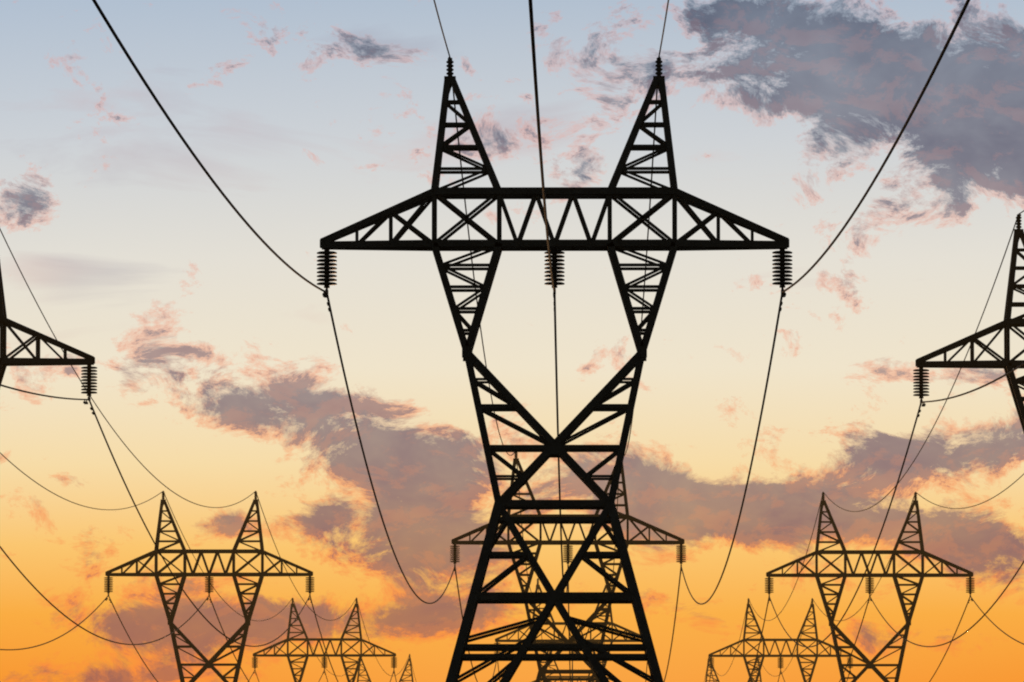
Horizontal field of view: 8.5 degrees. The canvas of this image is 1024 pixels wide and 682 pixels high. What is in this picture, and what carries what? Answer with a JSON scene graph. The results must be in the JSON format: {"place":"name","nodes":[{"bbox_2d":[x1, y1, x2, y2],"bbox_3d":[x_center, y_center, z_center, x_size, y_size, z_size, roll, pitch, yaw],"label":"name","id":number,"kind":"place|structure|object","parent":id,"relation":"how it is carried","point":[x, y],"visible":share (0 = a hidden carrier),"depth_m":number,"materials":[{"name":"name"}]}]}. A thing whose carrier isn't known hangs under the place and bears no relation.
{"place":"outdoors","nodes":[
{"label":"outdoors","id":0,"kind":"place"},
{"bbox_2d":[0,0,1023,681],"label":"sky","id":1,"kind":"structure","parent":0,"point":[219,368],"materials":[{"name":"multicoloured"}]},
{"label":"ground","id":2,"kind":"structure","parent":0,"visible":0},
{"bbox_2d":[0,264,96,400],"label":"pylon","id":3,"kind":"object","parent":2,"relation":"on","point":[88,360],"visible":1,"depth_m":440.72,"materials":[{"name":"metal"}]},
{"bbox_2d":[104,491,313,681],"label":"pylon","id":4,"kind":"object","parent":2,"relation":"on","point":[234,575],"visible":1,"depth_m":799.42,"materials":[{"name":"metal"}]},
{"bbox_2d":[252,598,396,681],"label":"pylon","id":5,"kind":"object","parent":2,"relation":"on","point":[324,662],"visible":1,"depth_m":1158.69,"materials":[{"name":"metal"}]},
{"bbox_2d":[357,655,413,681],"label":"pylon","id":6,"kind":"object","parent":2,"relation":"on","point":[402,675],"visible":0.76,"depth_m":1518.24,"materials":[{"name":"metal"}]},
{"bbox_2d":[317,57,791,681],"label":"pylon","id":7,"kind":"object","parent":2,"relation":"on","point":[547,449],"visible":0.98,"depth_m":353.07,"materials":[{"name":"metal"}]},
{"bbox_2d":[450,452,685,681],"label":"pylon","id":8,"kind":"object","parent":2,"relation":"on","point":[567,552],"visible":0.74,"depth_m":712.14,"materials":[{"name":"metal"}]},
{"bbox_2d":[494,578,644,681],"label":"pylon","id":9,"kind":"object","parent":2,"relation":"on","point":[611,640],"visible":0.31,"depth_m":1071.37,"materials":[{"name":"metal"}]},
{"bbox_2d":[532,651,611,681],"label":"pylon","id":10,"kind":"object","parent":2,"relation":"on","point":[560,676],"visible":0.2,"depth_m":1430.28,"materials":[{"name":"metal"}]},
{"bbox_2d":[705,654,761,681],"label":"pylon","id":11,"kind":"object","parent":2,"relation":"on","point":[717,679],"visible":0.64,"depth_m":1520.46,"materials":[{"name":"metal"}]},
{"bbox_2d":[708,599,852,681],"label":"pylon","id":12,"kind":"object","parent":2,"relation":"on","point":[816,655],"visible":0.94,"depth_m":1160.80,"materials":[{"name":"metal"}]},
{"bbox_2d":[765,492,974,681],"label":"pylon","id":13,"kind":"object","parent":2,"relation":"on","point":[894,575],"visible":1,"depth_m":801.62,"materials":[{"name":"metal"}]},
{"bbox_2d":[913,214,1023,432],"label":"pylon","id":14,"kind":"object","parent":2,"relation":"on","point":[1007,324],"visible":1,"depth_m":443.17,"materials":[{"name":"metal"}]},
{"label":"pylon","id":15,"kind":"object","parent":2,"relation":"on","visible":0},
{"bbox_2d":[0,0,1023,681],"bbox_3d":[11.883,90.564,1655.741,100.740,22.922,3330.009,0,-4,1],"label":"conductors","id":16,"kind":"object","parent":15,"relation":"attached to","point":[324,294],"visible":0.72,"depth_m":445.62,"materials":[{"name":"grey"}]}
]}

